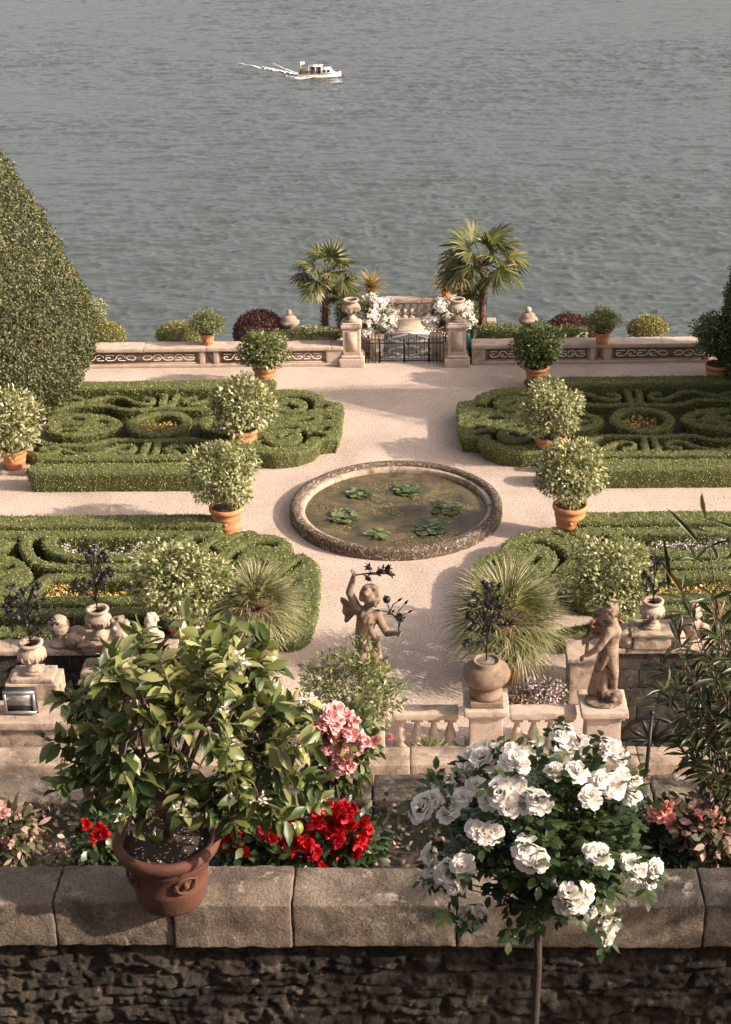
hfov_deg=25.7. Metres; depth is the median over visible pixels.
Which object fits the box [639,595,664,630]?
urn
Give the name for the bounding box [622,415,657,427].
flower bed
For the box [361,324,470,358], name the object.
mosaic pavement
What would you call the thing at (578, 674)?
stone pier
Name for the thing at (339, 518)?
water lily
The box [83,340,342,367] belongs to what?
mosaic parapet
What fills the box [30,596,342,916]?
lemon tree
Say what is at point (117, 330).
bush
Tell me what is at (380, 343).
iron gate
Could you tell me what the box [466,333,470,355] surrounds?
furled cover
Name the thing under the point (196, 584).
potted shrub
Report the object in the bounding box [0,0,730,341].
lake
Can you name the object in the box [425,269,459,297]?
potted yucca
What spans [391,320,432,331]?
stone ramp
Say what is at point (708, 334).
potted shrub
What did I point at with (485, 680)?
round urn
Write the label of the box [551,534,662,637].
potted shrub
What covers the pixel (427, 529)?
water lily
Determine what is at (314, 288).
palm tree
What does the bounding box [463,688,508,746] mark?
stone pedestal
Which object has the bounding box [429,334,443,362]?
iron side rail
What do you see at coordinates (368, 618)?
winged child statue
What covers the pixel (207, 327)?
potted shrub
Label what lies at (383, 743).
stone pedestal
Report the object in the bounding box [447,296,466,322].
urn
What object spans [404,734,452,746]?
grass tuft
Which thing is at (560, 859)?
white rose standard
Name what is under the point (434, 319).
flowering bush
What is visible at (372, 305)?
flowering bush
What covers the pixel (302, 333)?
hedge
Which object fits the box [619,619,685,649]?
scroll base
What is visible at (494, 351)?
mosaic parapet
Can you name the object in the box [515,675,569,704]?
flower clump
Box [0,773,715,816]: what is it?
second terrace wall
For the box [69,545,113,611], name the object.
iron flower spray
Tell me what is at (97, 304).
bush
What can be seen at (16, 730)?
solid parapet
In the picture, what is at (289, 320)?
stone finial
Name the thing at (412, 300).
stone balustrade
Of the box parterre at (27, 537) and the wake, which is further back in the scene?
the wake
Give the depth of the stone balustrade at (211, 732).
29.67 m
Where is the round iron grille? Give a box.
[620,716,681,746]
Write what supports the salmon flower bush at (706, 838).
on the terrace soil at (399, 854)
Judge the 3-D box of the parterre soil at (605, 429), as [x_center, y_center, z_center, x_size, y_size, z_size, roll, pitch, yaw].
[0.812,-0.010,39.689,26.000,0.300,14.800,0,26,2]
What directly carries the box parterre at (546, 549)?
on the parterre soil at (605, 429)
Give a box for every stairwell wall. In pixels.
[0,639,179,743]
[608,637,730,746]
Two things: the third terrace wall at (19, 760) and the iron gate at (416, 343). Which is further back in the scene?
the iron gate at (416, 343)
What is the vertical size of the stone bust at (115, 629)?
1.266 m
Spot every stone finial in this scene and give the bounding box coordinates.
[280,309,299,328]
[518,307,537,326]
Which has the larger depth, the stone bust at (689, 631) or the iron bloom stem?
the stone bust at (689, 631)
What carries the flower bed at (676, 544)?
on the parterre soil at (605, 429)
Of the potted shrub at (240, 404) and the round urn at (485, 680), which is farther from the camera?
the potted shrub at (240, 404)
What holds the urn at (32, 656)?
on the stone plinth
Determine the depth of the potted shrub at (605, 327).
47.74 m
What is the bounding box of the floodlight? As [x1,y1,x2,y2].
[2,687,38,713]
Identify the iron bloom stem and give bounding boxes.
[375,594,412,619]
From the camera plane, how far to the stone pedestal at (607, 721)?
29.05 m
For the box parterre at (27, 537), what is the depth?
36.32 m
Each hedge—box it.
[270,324,341,340]
[475,322,588,338]
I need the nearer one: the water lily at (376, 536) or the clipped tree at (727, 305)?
the water lily at (376, 536)
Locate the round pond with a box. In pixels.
[290,460,502,560]
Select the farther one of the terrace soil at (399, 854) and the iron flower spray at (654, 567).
the iron flower spray at (654, 567)
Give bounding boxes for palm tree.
[286,237,362,328]
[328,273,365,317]
[432,217,532,338]
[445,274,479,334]
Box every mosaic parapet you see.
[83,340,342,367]
[471,336,716,364]
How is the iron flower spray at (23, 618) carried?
in the urn at (32, 656)
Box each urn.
[17,636,46,676]
[85,603,111,640]
[341,297,360,322]
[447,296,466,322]
[462,653,509,708]
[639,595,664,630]
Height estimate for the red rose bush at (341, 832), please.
0.918 m
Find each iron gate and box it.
[379,335,403,362]
[404,334,428,361]
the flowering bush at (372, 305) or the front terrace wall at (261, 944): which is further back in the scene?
the flowering bush at (372, 305)
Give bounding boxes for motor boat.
[298,61,340,77]
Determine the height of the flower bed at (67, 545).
0.459 m
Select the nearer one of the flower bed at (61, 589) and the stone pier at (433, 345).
the flower bed at (61, 589)
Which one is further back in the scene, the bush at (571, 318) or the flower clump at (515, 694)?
the bush at (571, 318)
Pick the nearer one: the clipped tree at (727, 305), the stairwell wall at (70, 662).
the stairwell wall at (70, 662)
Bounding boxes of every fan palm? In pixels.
[205,555,313,652]
[435,549,576,685]
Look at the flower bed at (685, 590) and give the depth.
34.83 m
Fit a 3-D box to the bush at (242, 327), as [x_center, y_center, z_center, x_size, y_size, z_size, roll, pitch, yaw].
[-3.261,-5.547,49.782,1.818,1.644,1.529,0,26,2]
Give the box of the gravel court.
[0,358,730,761]
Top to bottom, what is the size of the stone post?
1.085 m
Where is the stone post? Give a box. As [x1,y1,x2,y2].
[486,318,495,326]
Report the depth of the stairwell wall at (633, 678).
31.49 m
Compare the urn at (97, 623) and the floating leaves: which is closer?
the urn at (97, 623)
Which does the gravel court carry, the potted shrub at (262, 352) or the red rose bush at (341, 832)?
the potted shrub at (262, 352)
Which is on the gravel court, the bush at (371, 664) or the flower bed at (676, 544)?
the bush at (371, 664)
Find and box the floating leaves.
[312,478,481,545]
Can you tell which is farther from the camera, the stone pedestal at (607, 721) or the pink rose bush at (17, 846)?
the stone pedestal at (607, 721)
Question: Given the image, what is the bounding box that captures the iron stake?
[645,710,654,769]
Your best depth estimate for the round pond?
39.86 m
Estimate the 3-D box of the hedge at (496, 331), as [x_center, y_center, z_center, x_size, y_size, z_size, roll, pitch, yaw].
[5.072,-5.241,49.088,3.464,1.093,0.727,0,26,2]
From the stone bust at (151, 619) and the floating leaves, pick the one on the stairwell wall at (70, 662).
the stone bust at (151, 619)
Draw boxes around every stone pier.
[369,332,381,358]
[430,332,441,358]
[563,638,599,704]
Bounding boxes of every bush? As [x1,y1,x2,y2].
[0,791,53,866]
[68,805,118,865]
[85,321,126,342]
[91,295,108,325]
[154,320,200,341]
[209,811,272,866]
[232,308,284,340]
[246,782,393,876]
[294,693,394,858]
[295,630,412,739]
[354,292,398,348]
[420,296,478,341]
[547,311,595,337]
[619,796,697,871]
[626,313,669,336]
[656,778,730,867]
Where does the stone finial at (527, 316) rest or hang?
on the planting strip
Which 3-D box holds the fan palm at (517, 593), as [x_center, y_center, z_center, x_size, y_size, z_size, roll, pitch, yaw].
[2.762,2.125,31.644,2.944,2.728,2.963,0,26,2]
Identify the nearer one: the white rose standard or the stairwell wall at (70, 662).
the white rose standard
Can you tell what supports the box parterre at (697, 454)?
on the parterre soil at (605, 429)
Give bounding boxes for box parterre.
[0,513,321,652]
[25,378,344,492]
[454,374,730,488]
[469,509,730,653]
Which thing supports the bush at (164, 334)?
on the planting strip
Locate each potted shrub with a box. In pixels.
[0,383,49,474]
[125,537,239,656]
[180,435,262,536]
[185,307,225,345]
[206,370,280,445]
[235,328,292,389]
[507,318,565,387]
[513,374,586,467]
[532,435,609,534]
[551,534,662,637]
[581,304,621,344]
[688,306,730,375]
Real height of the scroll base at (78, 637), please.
0.381 m
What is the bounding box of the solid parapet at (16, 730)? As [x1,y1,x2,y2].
[0,699,140,747]
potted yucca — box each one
[357,267,392,295]
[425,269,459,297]
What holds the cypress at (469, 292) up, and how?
on the planting strip
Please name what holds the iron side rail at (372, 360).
attached to the gate pillar at (353, 354)
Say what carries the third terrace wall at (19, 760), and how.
on the gravel court
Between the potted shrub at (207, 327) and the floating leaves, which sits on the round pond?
the floating leaves
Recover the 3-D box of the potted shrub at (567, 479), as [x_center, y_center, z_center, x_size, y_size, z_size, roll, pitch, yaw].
[4.749,-0.599,37.319,1.842,2.665,1.877,0,26,2]
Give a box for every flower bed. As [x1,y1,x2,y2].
[45,582,138,596]
[61,541,157,553]
[141,420,177,430]
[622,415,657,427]
[632,536,730,549]
[655,581,730,593]
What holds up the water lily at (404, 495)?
in the round pond
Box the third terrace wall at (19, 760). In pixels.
[0,746,723,789]
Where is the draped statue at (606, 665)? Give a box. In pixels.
[580,602,622,707]
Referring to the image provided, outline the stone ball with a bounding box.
[48,614,69,649]
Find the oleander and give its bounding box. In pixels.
[639,494,730,867]
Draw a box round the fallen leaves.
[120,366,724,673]
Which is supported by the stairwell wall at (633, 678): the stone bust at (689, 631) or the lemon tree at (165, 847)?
the stone bust at (689, 631)
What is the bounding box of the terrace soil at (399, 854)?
[0,807,730,868]
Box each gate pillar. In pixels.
[339,318,364,367]
[444,318,469,367]
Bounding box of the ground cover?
[0,776,730,871]
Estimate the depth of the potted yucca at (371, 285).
51.77 m
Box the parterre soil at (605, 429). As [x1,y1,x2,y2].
[17,401,684,615]
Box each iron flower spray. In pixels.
[1,580,59,645]
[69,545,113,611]
[462,578,508,660]
[639,554,667,603]
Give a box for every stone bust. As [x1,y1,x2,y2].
[102,615,131,659]
[141,612,163,642]
[676,600,709,644]
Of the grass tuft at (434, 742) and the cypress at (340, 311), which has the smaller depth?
the grass tuft at (434, 742)
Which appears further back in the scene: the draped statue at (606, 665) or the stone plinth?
the stone plinth
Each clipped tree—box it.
[0,144,102,417]
[715,266,730,378]
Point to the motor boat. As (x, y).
(326, 72)
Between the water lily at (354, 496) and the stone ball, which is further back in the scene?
the water lily at (354, 496)
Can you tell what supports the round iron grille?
attached to the stairwell wall at (633, 678)
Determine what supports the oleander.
on the terrace soil at (399, 854)
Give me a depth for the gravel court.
39.99 m
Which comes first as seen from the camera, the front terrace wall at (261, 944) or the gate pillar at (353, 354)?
the front terrace wall at (261, 944)
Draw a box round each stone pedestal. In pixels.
[351,692,389,746]
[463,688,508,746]
[577,689,628,745]
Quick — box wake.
[242,63,341,78]
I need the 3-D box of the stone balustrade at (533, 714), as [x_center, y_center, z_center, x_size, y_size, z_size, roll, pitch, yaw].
[3.243,4.035,29.514,1.236,0.993,0.352,0,26,2]
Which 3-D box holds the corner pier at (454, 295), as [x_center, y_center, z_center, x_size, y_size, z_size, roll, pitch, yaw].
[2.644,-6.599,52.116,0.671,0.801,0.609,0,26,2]
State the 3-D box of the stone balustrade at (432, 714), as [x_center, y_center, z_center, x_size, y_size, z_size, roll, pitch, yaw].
[1.104,4.048,29.589,1.226,0.992,0.352,0,26,2]
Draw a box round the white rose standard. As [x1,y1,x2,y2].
[396,716,667,1023]
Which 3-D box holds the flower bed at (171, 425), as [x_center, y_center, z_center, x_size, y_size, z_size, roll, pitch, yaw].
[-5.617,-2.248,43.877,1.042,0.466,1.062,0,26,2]
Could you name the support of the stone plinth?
on the solid parapet at (16, 730)
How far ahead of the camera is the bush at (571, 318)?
49.23 m
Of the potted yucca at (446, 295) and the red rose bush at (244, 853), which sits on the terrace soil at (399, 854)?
the red rose bush at (244, 853)
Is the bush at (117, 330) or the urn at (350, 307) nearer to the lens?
the urn at (350, 307)
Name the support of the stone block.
on the stairwell floor
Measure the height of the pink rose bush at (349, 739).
1.334 m
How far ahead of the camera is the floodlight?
29.41 m
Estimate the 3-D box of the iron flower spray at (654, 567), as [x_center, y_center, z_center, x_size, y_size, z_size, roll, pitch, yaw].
[5.529,1.289,30.649,0.577,1.041,0.662,0,26,2]
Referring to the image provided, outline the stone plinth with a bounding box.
[5,665,65,699]
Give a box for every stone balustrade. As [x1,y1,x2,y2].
[146,705,309,749]
[379,296,435,319]
[392,704,458,757]
[509,704,576,745]
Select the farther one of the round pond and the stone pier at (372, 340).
the stone pier at (372, 340)
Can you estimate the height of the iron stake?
0.670 m
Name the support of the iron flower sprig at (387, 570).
attached to the winged child statue at (368, 618)
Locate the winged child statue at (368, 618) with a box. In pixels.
[340,569,401,707]
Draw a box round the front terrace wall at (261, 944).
[0,865,730,1023]
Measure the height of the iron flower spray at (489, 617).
1.690 m
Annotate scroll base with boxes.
[65,625,113,651]
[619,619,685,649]
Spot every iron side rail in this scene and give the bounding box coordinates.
[364,335,379,363]
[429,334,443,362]
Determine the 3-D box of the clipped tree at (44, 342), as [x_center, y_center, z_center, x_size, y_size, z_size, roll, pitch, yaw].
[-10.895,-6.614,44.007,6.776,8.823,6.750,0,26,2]
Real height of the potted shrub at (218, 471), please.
2.562 m
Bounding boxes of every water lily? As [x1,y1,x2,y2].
[328,507,360,536]
[345,487,374,512]
[363,527,394,546]
[393,483,424,509]
[411,518,446,545]
[431,500,461,528]
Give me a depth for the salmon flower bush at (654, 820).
9.96 m
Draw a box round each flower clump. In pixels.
[505,685,534,704]
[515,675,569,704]
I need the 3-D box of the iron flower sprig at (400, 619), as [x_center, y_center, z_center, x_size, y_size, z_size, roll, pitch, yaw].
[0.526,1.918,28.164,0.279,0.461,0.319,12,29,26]
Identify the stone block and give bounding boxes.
[80,658,150,746]
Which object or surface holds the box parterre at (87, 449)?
on the parterre soil at (605, 429)
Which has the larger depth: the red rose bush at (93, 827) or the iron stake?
the iron stake
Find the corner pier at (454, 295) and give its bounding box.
[436,294,455,317]
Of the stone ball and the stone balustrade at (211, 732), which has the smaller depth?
the stone balustrade at (211, 732)
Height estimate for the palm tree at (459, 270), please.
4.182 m
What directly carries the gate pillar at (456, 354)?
on the gravel court
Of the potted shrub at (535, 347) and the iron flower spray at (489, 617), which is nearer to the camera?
the iron flower spray at (489, 617)
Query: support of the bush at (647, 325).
on the planting strip
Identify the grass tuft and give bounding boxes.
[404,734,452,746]
[490,731,530,745]
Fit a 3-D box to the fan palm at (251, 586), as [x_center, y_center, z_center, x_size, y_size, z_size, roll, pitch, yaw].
[-2.252,1.919,32.939,2.381,2.188,2.384,0,26,2]
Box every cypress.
[333,279,347,327]
[465,281,480,338]
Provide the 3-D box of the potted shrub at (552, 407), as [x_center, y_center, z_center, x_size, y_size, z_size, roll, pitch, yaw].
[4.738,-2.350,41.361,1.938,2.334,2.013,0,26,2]
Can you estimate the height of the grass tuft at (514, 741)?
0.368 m
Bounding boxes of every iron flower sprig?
[355,563,394,581]
[386,609,406,630]
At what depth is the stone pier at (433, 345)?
48.84 m
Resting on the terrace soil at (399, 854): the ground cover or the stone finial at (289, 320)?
the ground cover
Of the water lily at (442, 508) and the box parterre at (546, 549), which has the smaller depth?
the box parterre at (546, 549)
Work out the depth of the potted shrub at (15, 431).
41.33 m

